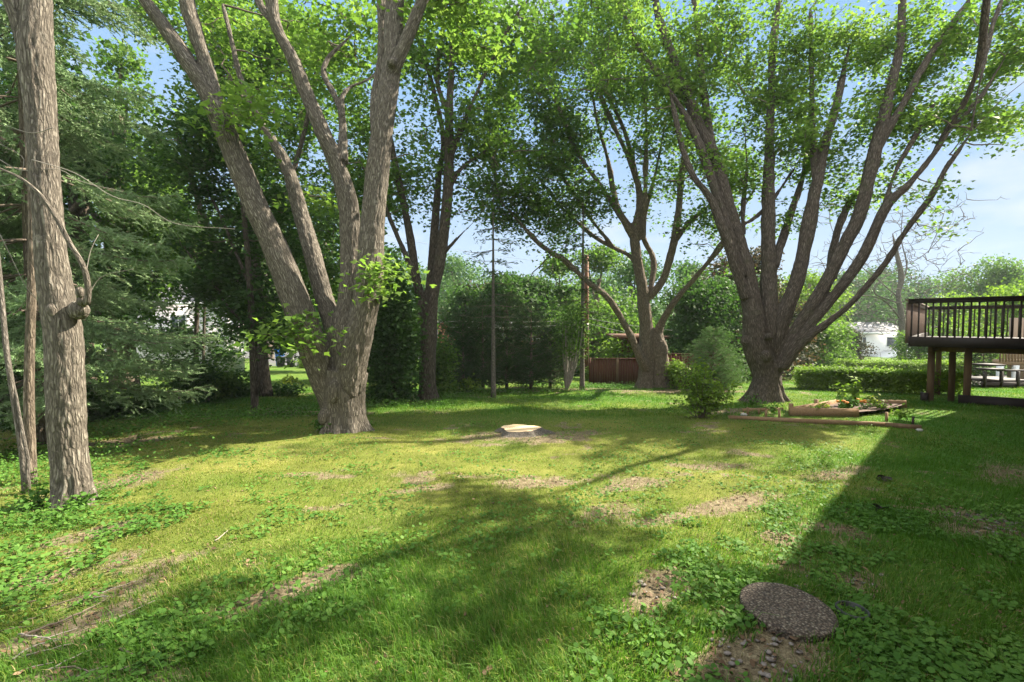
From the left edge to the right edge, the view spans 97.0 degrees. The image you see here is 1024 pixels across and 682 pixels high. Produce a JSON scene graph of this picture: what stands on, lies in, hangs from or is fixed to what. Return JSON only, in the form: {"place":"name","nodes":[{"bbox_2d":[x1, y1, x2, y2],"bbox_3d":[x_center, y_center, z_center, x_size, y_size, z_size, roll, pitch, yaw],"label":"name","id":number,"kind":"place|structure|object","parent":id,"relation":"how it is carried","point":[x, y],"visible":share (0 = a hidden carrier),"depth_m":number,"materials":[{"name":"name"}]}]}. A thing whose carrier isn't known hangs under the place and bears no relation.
{"place":"outdoors","nodes":[
{"label":"outdoors","id":0,"kind":"place"},
{"bbox_2d":[0,337,1023,681],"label":"ground","id":1,"kind":"structure","parent":0,"point":[754,649],"depth_m":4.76,"materials":[{"name":"green plant"}]},
{"bbox_2d":[0,374,22,432],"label":"shrub","id":2,"kind":"object","parent":1,"relation":"on","point":[4,425],"visible":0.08,"depth_m":8.85,"materials":[{"name":"green plant"}]},
{"bbox_2d":[0,257,30,494],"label":"slim tree","id":3,"kind":"object","parent":1,"relation":"on","point":[24,456],"visible":0.85,"depth_m":5.02,"materials":[{"name":"grey plant"}]},
{"bbox_2d":[23,113,37,483],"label":"slim tree","id":4,"kind":"object","parent":1,"relation":"on","point":[29,423],"visible":0.53,"depth_m":5.38,"materials":[{"name":"brown plant"}]},
{"bbox_2d":[14,478,49,511],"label":"weed clump","id":5,"kind":"object","parent":1,"relation":"on","point":[37,499],"visible":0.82,"depth_m":4.61,"materials":[{"name":"green plant"}]},
{"bbox_2d":[21,598,106,637],"bbox_3d":[-2.696,1.674,2.749,0.033,0.026,0.397,1,3,25],"label":"fallen stick","id":6,"kind":"object","parent":1,"relation":"on","point":[37,630],"visible":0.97,"depth_m":2.69,"materials":[{"name":"brown wood"}]},
{"bbox_2d":[54,487,104,511],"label":"weed clump","id":7,"kind":"object","parent":1,"relation":"on","point":[81,501],"visible":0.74,"depth_m":4.59,"materials":[{"name":"green plant"}]},
{"bbox_2d":[0,44,163,379],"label":"background tree","id":8,"kind":"object","parent":1,"relation":"on","point":[81,210],"visible":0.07,"depth_m":16.19,"materials":[{"name":"green plant"}]},
{"bbox_2d":[0,6,168,428],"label":"slim tree","id":9,"kind":"object","parent":1,"relation":"on","point":[8,213],"visible":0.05,"depth_m":11.07,"materials":[{"name":"green plant"}]},
{"bbox_2d":[0,67,188,388],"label":"background tree","id":10,"kind":"object","parent":1,"relation":"on","point":[75,206],"visible":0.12,"depth_m":14.44,"materials":[{"name":"green plant"}]},
{"bbox_2d":[86,370,136,421],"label":"shrub","id":11,"kind":"object","parent":1,"relation":"on","point":[105,407],"visible":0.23,"depth_m":10.36,"materials":[{"name":"green plant"}]},
{"bbox_2d":[0,0,227,444],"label":"blue spruce","id":12,"kind":"object","parent":1,"relation":"on","point":[114,331],"visible":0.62,"depth_m":7.83,"materials":[{"name":"green plant"}]},
{"bbox_2d":[0,0,230,510],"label":"maple tree","id":13,"kind":"object","parent":1,"relation":"on","point":[63,311],"visible":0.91,"depth_m":4.56,"materials":[{"name":"brown plant"}]},
{"bbox_2d":[67,35,210,386],"bbox_3d":[-16.202,-5.139,19.110,6.121,14.737,6.080,1,3,24],"label":"background tree","id":14,"kind":"object","parent":1,"relation":"on","point":[120,62],"visible":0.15,"depth_m":18.58,"materials":[{"name":"green plant"}]},
{"bbox_2d":[105,381,177,418],"bbox_3d":[-9.091,1.445,11.064,1.858,0.964,1.142,0,2,0],"label":"shrub","id":15,"kind":"object","parent":1,"relation":"on","point":[144,409],"visible":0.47,"depth_m":10.88,"materials":[{"name":"green plant"}]},
{"bbox_2d":[104,285,244,373],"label":"house","id":16,"kind":"structure","parent":1,"relation":"on","point":[180,313],"depth_m":30.27,"materials":[{"name":"white paint"}]},
{"bbox_2d":[130,207,248,369],"bbox_3d":[-14.862,-2.480,20.729,6.469,8.453,4.978,0,2,0],"label":"slim tree","id":17,"kind":"object","parent":1,"relation":"on","point":[217,354],"visible":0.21,"depth_m":20.24,"materials":[{"name":"green plant"}]},
{"bbox_2d":[155,350,224,403],"bbox_3d":[-9.512,1.083,13.324,1.951,1.659,1.815,0,2,0],"label":"shrub","id":18,"kind":"object","parent":1,"relation":"on","point":[202,377],"visible":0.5,"depth_m":13.22,"materials":[{"name":"green plant"}]},
{"bbox_2d":[159,356,241,401],"bbox_3d":[-9.868,1.202,14.214,2.263,1.503,2.167,0,2,0],"label":"shrub","id":19,"kind":"object","parent":1,"relation":"on","point":[226,379],"visible":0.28,"depth_m":14.47,"materials":[{"name":"green plant"}]},
{"bbox_2d":[165,269,240,359],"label":"slim tree","id":20,"kind":"object","parent":1,"relation":"on","point":[203,333],"visible":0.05,"depth_m":19.36,"materials":[{"name":"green plant"}]},
{"bbox_2d":[114,94,325,412],"bbox_3d":[-7.450,-2.318,12.101,5.322,8.420,3.779,0,2,0],"label":"slim tree","id":21,"kind":"object","parent":1,"relation":"on","point":[222,278],"visible":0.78,"depth_m":11.55,"materials":[{"name":"green plant"}]},
{"bbox_2d":[210,365,262,398],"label":"shrub","id":22,"kind":"object","parent":1,"relation":"on","point":[244,391],"visible":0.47,"depth_m":15.11,"materials":[{"name":"green plant"}]},
{"bbox_2d":[80,0,432,396],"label":"thick tree","id":23,"kind":"object","parent":1,"relation":"on","point":[265,389],"visible":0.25,"depth_m":16.14,"materials":[{"name":"green plant"}]},
{"bbox_2d":[223,174,311,358],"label":"background tree","id":24,"kind":"object","parent":1,"relation":"on","point":[270,345],"visible":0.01,"depth_m":58.46,"materials":[{"name":"green plant"}]},
{"bbox_2d":[272,378,307,397],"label":"shrub","id":25,"kind":"object","parent":1,"relation":"on","point":[285,390],"visible":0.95,"depth_m":15.86,"materials":[{"name":"green plant"}]},
{"bbox_2d":[278,374,304,384],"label":"shrub","id":26,"kind":"object","parent":1,"relation":"on","point":[289,379],"visible":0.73,"depth_m":20.98,"materials":[{"name":"green plant"}]},
{"bbox_2d":[264,195,339,355],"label":"background tree","id":27,"kind":"object","parent":1,"relation":"on","point":[335,234],"visible":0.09,"depth_m":32.90,"materials":[{"name":"green plant"}]},
{"bbox_2d":[0,380,661,635],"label":"ground cover","id":28,"kind":"object","parent":1,"relation":"on","point":[5,475],"visible":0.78,"depth_m":7.25,"materials":[{"name":"green plant"}]},
{"bbox_2d":[138,0,534,433],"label":"maple tree","id":29,"kind":"object","parent":1,"relation":"on","point":[334,357],"visible":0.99,"depth_m":8.71,"materials":[{"name":"green plant"}]},
{"bbox_2d":[315,220,439,380],"bbox_3d":[-7.075,-1.953,23.717,6.808,9.145,6.515,2,3,45],"label":"background tree","id":30,"kind":"object","parent":1,"relation":"on","point":[394,255],"visible":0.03,"depth_m":23.39,"materials":[{"name":"green plant"}]},
{"bbox_2d":[365,248,430,404],"bbox_3d":[-3.562,-0.390,13.686,2.280,4.696,2.122,0,2,0],"label":"bush","id":31,"kind":"object","parent":1,"relation":"on","point":[394,357],"visible":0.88,"depth_m":13.29,"materials":[{"name":"green plant"}]},
{"bbox_2d":[401,263,454,342],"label":"background tree","id":32,"kind":"object","parent":1,"relation":"on","point":[424,274],"visible":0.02,"depth_m":67.40,"materials":[{"name":"green plant"}]},
{"bbox_2d":[294,0,597,399],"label":"ash tree","id":33,"kind":"object","parent":1,"relation":"on","point":[487,142],"visible":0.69,"depth_m":14.36,"materials":[{"name":"green plant"}]},
{"bbox_2d":[436,334,463,396],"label":"leafy bush","id":34,"kind":"object","parent":1,"relation":"on","point":[443,367],"visible":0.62,"depth_m":15.70,"materials":[{"name":"green plant"}]},
{"bbox_2d":[411,251,490,320],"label":"background tree","id":35,"kind":"object","parent":1,"relation":"on","point":[457,267],"visible":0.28,"depth_m":44.39,"materials":[{"name":"green plant"}]},
{"bbox_2d":[437,311,490,390],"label":"cedar","id":36,"kind":"object","parent":1,"relation":"on","point":[467,345],"visible":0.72,"depth_m":17.10,"materials":[{"name":"green plant"}]},
{"bbox_2d":[453,373,484,392],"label":"shrub","id":37,"kind":"object","parent":1,"relation":"on","point":[467,383],"visible":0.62,"depth_m":16.95,"materials":[{"name":"green plant"}]},
{"bbox_2d":[436,283,504,377],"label":"background tree","id":38,"kind":"object","parent":1,"relation":"on","point":[461,294],"visible":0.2,"depth_m":26.28,"materials":[{"name":"green plant"}]},
{"bbox_2d":[437,280,510,368],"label":"background tree","id":39,"kind":"object","parent":1,"relation":"on","point":[443,325],"visible":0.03,"depth_m":29.42,"materials":[{"name":"green plant"}]},
{"bbox_2d":[453,298,514,388],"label":"cedar","id":40,"kind":"object","parent":1,"relation":"on","point":[482,328],"visible":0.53,"depth_m":17.66,"materials":[{"name":"green plant"}]},
{"bbox_2d":[455,181,533,397],"bbox_3d":[-0.555,-1.713,15.288,2.825,7.500,2.398,1,3,28],"label":"scraggly conifer","id":41,"kind":"object","parent":1,"relation":"on","point":[493,362],"visible":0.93,"depth_m":15.30,"materials":[{"name":"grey plant"}]},
{"bbox_2d":[478,291,536,389],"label":"cedar","id":42,"kind":"object","parent":1,"relation":"on","point":[504,324],"visible":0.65,"depth_m":17.85,"materials":[{"name":"green plant"}]},
{"bbox_2d":[450,271,567,376],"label":"background tree","id":43,"kind":"object","parent":1,"relation":"on","point":[521,290],"visible":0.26,"depth_m":26.11,"materials":[{"name":"green plant"}]},
{"bbox_2d":[0,412,1023,681],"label":"creeping weeds","id":44,"kind":"object","parent":1,"relation":"on","point":[942,654],"visible":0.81,"depth_m":3.18,"materials":[{"name":"green plant"}]},
{"bbox_2d":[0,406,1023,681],"bbox_3d":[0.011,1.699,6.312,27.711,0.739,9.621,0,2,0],"label":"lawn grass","id":45,"kind":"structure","parent":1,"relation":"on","point":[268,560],"depth_m":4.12,"materials":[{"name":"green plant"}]},
{"bbox_2d":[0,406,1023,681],"bbox_3d":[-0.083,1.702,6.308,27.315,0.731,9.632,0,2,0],"label":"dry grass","id":46,"kind":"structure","parent":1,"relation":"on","point":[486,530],"depth_m":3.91,"materials":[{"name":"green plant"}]},
{"bbox_2d":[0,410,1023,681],"bbox_3d":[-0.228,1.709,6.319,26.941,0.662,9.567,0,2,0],"label":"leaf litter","id":47,"kind":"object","parent":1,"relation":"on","point":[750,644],"visible":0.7,"depth_m":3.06,"materials":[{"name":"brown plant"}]},
{"bbox_2d":[494,424,555,437],"bbox_3d":[0.231,1.748,8.708,1.329,0.157,1.066,0,2,0],"label":"tree stump","id":48,"kind":"object","parent":1,"relation":"on","point":[515,430],"visible":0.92,"depth_m":8.59,"materials":[{"name":"beige wood"}]},
{"bbox_2d":[502,301,560,388],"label":"cedar","id":49,"kind":"object","parent":1,"relation":"on","point":[539,372],"visible":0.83,"depth_m":18.02,"materials":[{"name":"green plant"}]},
{"bbox_2d":[525,320,578,388],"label":"cedar","id":50,"kind":"object","parent":1,"relation":"on","point":[550,377],"visible":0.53,"depth_m":18.79,"materials":[{"name":"green plant"}]},
{"bbox_2d":[522,271,601,374],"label":"background tree","id":51,"kind":"object","parent":1,"relation":"on","point":[540,289],"visible":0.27,"depth_m":27.57,"materials":[{"name":"green plant"}]},
{"bbox_2d":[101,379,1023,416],"bbox_3d":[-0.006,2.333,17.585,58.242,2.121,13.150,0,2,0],"label":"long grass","id":52,"kind":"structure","parent":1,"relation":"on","point":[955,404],"depth_m":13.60,"materials":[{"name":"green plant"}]},
{"bbox_2d":[107,379,1023,416],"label":"grass","id":53,"kind":"structure","parent":1,"relation":"on","point":[670,414],"depth_m":12.91,"materials":[{"name":"green plant"}]},
{"bbox_2d":[535,289,606,388],"bbox_3d":[2.266,-0.041,18.357,3.256,4.201,3.426,-2,3,-34],"label":"pale stemmed shrub","id":54,"kind":"object","parent":1,"relation":"on","point":[574,347],"visible":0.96,"depth_m":18.08,"materials":[{"name":"green plant"}]},
{"bbox_2d":[529,250,626,356],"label":"background tree","id":55,"kind":"object","parent":1,"relation":"on","point":[544,269],"visible":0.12,"depth_m":33.67,"materials":[{"name":"green plant"}]},
{"bbox_2d":[549,177,614,389],"bbox_3d":[2.750,-2.268,18.268,2.693,8.700,3.192,0,2,0],"label":"scraggly conifer","id":56,"kind":"object","parent":1,"relation":"on","point":[582,368],"visible":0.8,"depth_m":18.14,"materials":[{"name":"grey plant"}]},
{"bbox_2d":[584,255,588,376],"bbox_3d":[3.928,-1.125,23.928,0.294,6.800,0.387,0,2,0],"label":"utility pole","id":57,"kind":"object","parent":1,"relation":"on","point":[586,274],"visible":0.45,"depth_m":23.86,"materials":[{"name":"brown wood"}]},
{"bbox_2d":[549,269,632,348],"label":"background tree","id":58,"kind":"object","parent":1,"relation":"on","point":[604,281],"visible":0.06,"depth_m":67.52,"materials":[{"name":"green plant"}]},
{"bbox_2d":[541,240,654,375],"bbox_3d":[5.404,-1.852,29.967,7.442,9.638,7.106,-2,3,-38],"label":"background tree","id":59,"kind":"object","parent":1,"relation":"on","point":[600,253],"visible":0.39,"depth_m":29.49,"materials":[{"name":"green plant"}]},
{"bbox_2d":[590,335,634,378],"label":"leafy bush","id":60,"kind":"object","parent":1,"relation":"on","point":[617,352],"visible":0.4,"depth_m":24.00,"materials":[{"name":"green plant"}]},
{"bbox_2d":[589,358,638,384],"bbox_3d":[4.910,1.415,21.092,2.655,1.323,0.183,1,2,21],"label":"wooden fence","id":61,"kind":"object","parent":1,"relation":"on","point":[624,368],"visible":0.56,"depth_m":21.17,"materials":[{"name":"brown wood"}]},
{"bbox_2d":[455,0,794,388],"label":"maple tree","id":62,"kind":"object","parent":1,"relation":"on","point":[650,350],"visible":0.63,"depth_m":18.18,"materials":[{"name":"green plant"}]},
{"bbox_2d":[589,246,692,354],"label":"background tree","id":63,"kind":"object","parent":1,"relation":"on","point":[626,270],"visible":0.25,"depth_m":34.32,"materials":[{"name":"green plant"}]},
{"bbox_2d":[606,334,676,379],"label":"garden shed","id":64,"kind":"structure","parent":1,"relation":"on","point":[622,336],"depth_m":24.30,"materials":[{"name":"brown wood"}]},
{"bbox_2d":[657,358,692,388],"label":"leafy bush","id":65,"kind":"object","parent":1,"relation":"on","point":[675,367],"visible":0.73,"depth_m":18.55,"materials":[{"name":"green plant"}]},
{"bbox_2d":[656,257,710,354],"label":"background tree","id":66,"kind":"object","parent":1,"relation":"on","point":[693,265],"visible":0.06,"depth_m":40.58,"materials":[{"name":"green plant"}]},
{"bbox_2d":[667,353,729,389],"bbox_3d":[7.604,1.259,19.031,2.798,1.541,0.188,2,3,36],"label":"wooden fence","id":67,"kind":"object","parent":1,"relation":"on","point":[675,356],"visible":0.14,"depth_m":19.25,"materials":[{"name":"brown wood"}]},
{"bbox_2d":[666,357,741,418],"bbox_3d":[4.470,1.115,10.713,1.718,1.470,1.056,0,2,0],"label":"shrub","id":68,"kind":"object","parent":1,"relation":"on","point":[701,401],"visible":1,"depth_m":10.61,"materials":[{"name":"green plant"}]},
{"bbox_2d":[659,269,751,382],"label":"background tree","id":69,"kind":"object","parent":1,"relation":"on","point":[703,301],"visible":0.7,"depth_m":22.70,"materials":[{"name":"green plant"}]},
{"bbox_2d":[679,324,750,388],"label":"arborvitae","id":70,"kind":"object","parent":1,"relation":"on","point":[723,367],"visible":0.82,"depth_m":17.25,"materials":[{"name":"green plant"}]},
{"bbox_2d":[669,245,828,380],"bbox_3d":[13.888,-1.357,27.089,8.334,8.836,8.035,2,3,37],"label":"background tree","id":71,"kind":"object","parent":1,"relation":"on","point":[756,258],"visible":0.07,"depth_m":25.67,"materials":[{"name":"green plant"}]},
{"bbox_2d":[543,0,1023,403],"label":"maple tree","id":72,"kind":"object","parent":1,"relation":"on","point":[773,344],"visible":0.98,"depth_m":14.09,"materials":[{"name":"green plant"}]},
{"bbox_2d":[740,582,838,642],"bbox_3d":[1.630,1.619,2.691,0.500,0.111,0.502,0,2,0],"label":"concrete lid","id":73,"kind":"object","parent":1,"relation":"on","point":[800,613],"visible":0.91,"depth_m":2.64,"materials":[{"name":"grey concrete"}]},
{"bbox_2d":[778,280,818,375],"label":"background tree","id":74,"kind":"object","parent":1,"relation":"on","point":[797,312],"visible":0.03,"depth_m":26.90,"materials":[{"name":"green plant"}]},
{"bbox_2d":[728,415,885,426],"bbox_3d":[6.336,1.750,9.921,2.889,0.239,0.060,1,3,28],"label":"edging timber","id":75,"kind":"object","parent":1,"relation":"on","point":[824,421],"visible":0.86,"depth_m":9.82,"materials":[{"name":"brown wood"}]},
{"bbox_2d":[778,269,861,359],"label":"background tree","id":76,"kind":"object","parent":1,"relation":"on","point":[810,284],"visible":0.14,"depth_m":37.42,"materials":[{"name":"green plant"}]},
{"bbox_2d":[629,507,1023,681],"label":"pebbles","id":77,"kind":"object","parent":1,"relation":"on","point":[760,672],"visible":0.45,"depth_m":2.42,"materials":[{"name":"stone"}]},
{"bbox_2d":[801,315,859,366],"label":"background tree","id":78,"kind":"object","parent":1,"relation":"on","point":[834,336],"visible":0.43,"depth_m":28.46,"materials":[{"name":"green plant"}]},
{"bbox_2d":[825,343,858,365],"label":"background tree","id":79,"kind":"object","parent":1,"relation":"on","point":[839,354],"visible":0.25,"depth_m":32.39,"materials":[{"name":"green plant"}]},
{"bbox_2d":[788,399,906,416],"bbox_3d":[8.041,1.608,10.851,2.790,0.333,1.330,-1,3,-30],"label":"raised bed","id":80,"kind":"object","parent":1,"relation":"on","point":[833,411],"visible":0.68,"depth_m":10.59,"materials":[{"name":"brown wood"}]},
{"bbox_2d":[834,381,851,402],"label":"tall plant","id":81,"kind":"object","parent":80,"relation":"in","point":[841,392],"visible":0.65,"depth_m":11.40,"materials":[{"name":"green plant"}]},
{"bbox_2d":[836,395,860,408],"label":"squash plant","id":82,"kind":"object","parent":80,"relation":"in","point":[850,400],"visible":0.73,"depth_m":10.75,"materials":[{"name":"green plant"}]},
{"bbox_2d":[842,376,864,403],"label":"tall plant","id":83,"kind":"object","parent":80,"relation":"in","point":[854,390],"visible":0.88,"depth_m":11.28,"materials":[{"name":"green plant"}]},
{"bbox_2d":[835,600,870,620],"bbox_3d":[2.007,1.651,2.674,0.170,0.150,0.170,0,2,0],"label":"drain pipe","id":84,"kind":"object","parent":1,"relation":"on","point":[853,604],"visible":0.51,"depth_m":2.69,"materials":[{"name":"plastic"}]},
{"bbox_2d":[845,330,879,365],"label":"background tree","id":85,"kind":"object","parent":1,"relation":"on","point":[859,350],"visible":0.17,"depth_m":42.98,"materials":[{"name":"green plant"}]},
{"bbox_2d":[837,322,897,355],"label":"white house","id":86,"kind":"structure","parent":1,"relation":"on","point":[883,342],"depth_m":66.07,"materials":[{"name":"white paint"}]},
{"bbox_2d":[815,268,924,324],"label":"background tree","id":87,"kind":"object","parent":1,"relation":"on","point":[877,303],"visible":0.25,"depth_m":72.25,"materials":[{"name":"green plant"}]},
{"bbox_2d":[788,362,974,394],"bbox_3d":[13.937,1.483,17.540,5.685,1.328,1.917,2,3,34],"label":"hedge","id":88,"kind":"object","parent":1,"relation":"on","point":[899,380],"visible":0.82,"depth_m":17.20,"materials":[{"name":"green plant"}]},
{"bbox_2d":[844,261,934,322],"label":"background tree","id":89,"kind":"object","parent":1,"relation":"on","point":[893,275],"visible":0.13,"depth_m":82.13,"materials":[{"name":"green plant"}]},
{"bbox_2d":[814,356,981,371],"bbox_3d":[25.813,1.701,30.393,11.612,1.462,1.895,0,2,-4],"label":"hedge","id":90,"kind":"object","parent":1,"relation":"on","point":[913,364],"visible":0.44,"depth_m":29.98,"materials":[{"name":"green plant"}]},
{"bbox_2d":[889,403,914,419],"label":"garden plant","id":91,"kind":"object","parent":1,"relation":"on","point":[899,414],"visible":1,"depth_m":9.56,"materials":[{"name":"green plant"}]},
{"bbox_2d":[800,171,1004,358],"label":"dead tree","id":92,"kind":"object","parent":1,"relation":"on","point":[900,315],"visible":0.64,"depth_m":43.10,"materials":[{"name":"grey wood"}]},
{"bbox_2d":[885,422,921,428],"bbox_3d":[7.803,1.704,9.044,0.552,0.123,0.060,2,3,43],"label":"edging timber","id":93,"kind":"object","parent":1,"relation":"on","point":[898,425],"visible":0.86,"depth_m":9.03,"materials":[{"name":"brown wood"}]},
{"bbox_2d":[870,348,945,357],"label":"garage wing","id":94,"kind":"structure","parent":1,"relation":"on","point":[884,354],"depth_m":64.54,"materials":[{"name":"white paint"}]},
{"bbox_2d":[888,325,948,360],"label":"background tree","id":95,"kind":"object","parent":1,"relation":"on","point":[917,352],"visible":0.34,"depth_m":36.36,"materials":[{"name":"green plant"}]},
{"bbox_2d":[883,270,968,325],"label":"background tree","id":96,"kind":"object","parent":1,"relation":"on","point":[923,286],"visible":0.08,"depth_m":78.60,"materials":[{"name":"green plant"}]},
{"bbox_2d":[910,291,1008,360],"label":"background tree","id":97,"kind":"object","parent":1,"relation":"on","point":[958,354],"visible":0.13,"depth_m":49.59,"materials":[{"name":"green plant"}]},
{"bbox_2d":[905,296,1023,401],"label":"raised deck","id":98,"kind":"structure","parent":1,"relation":"on","point":[916,334],"depth_m":12.00,"materials":[{"name":"brown wood"}]},
{"bbox_2d":[927,277,1023,367],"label":"background tree","id":99,"kind":"object","parent":1,"relation":"on","point":[1008,291],"visible":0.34,"depth_m":34.56,"materials":[{"name":"green plant"}]},
{"bbox_2d":[929,252,1023,357],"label":"background tree","id":100,"kind":"object","parent":1,"relation":"on","point":[996,273],"visible":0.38,"depth_m":60.50,"materials":[{"name":"green plant"}]},
{"bbox_2d":[959,352,1008,384],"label":"arborvitae","id":101,"kind":"object","parent":1,"relation":"on","point":[976,359],"visible":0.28,"depth_m":24.88,"materials":[{"name":"green plant"}]},
{"bbox_2d":[958,394,1023,408],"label":"timber edging","id":102,"kind":"object","parent":1,"relation":"on","point":[991,401],"visible":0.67,"depth_m":11.65,"materials":[{"name":"brown wood"}]},
{"bbox_2d":[971,363,1023,387],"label":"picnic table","id":103,"kind":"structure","parent":1,"relation":"on","point":[1001,381],"depth_m":19.15,"materials":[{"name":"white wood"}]},
{"bbox_2d":[992,354,1023,378],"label":"neighbour porch","id":104,"kind":"object","parent":1,"relation":"on","point":[1015,361],"visible":0.32,"depth_m":23.89,"materials":[{"name":"beige wood"}]},
{"bbox_2d":[1007,318,1023,378],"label":"siding wall","id":105,"kind":"structure","parent":1,"relation":"on","point":[1015,333],"depth_m":26.92,"materials":[{"name":"beige wood"}]},
{"bbox_2d":[0,0,1023,310],"label":"sky","id":106,"kind":"structure","parent":0,"point":[1001,221],"materials":[{"name":"blue"}]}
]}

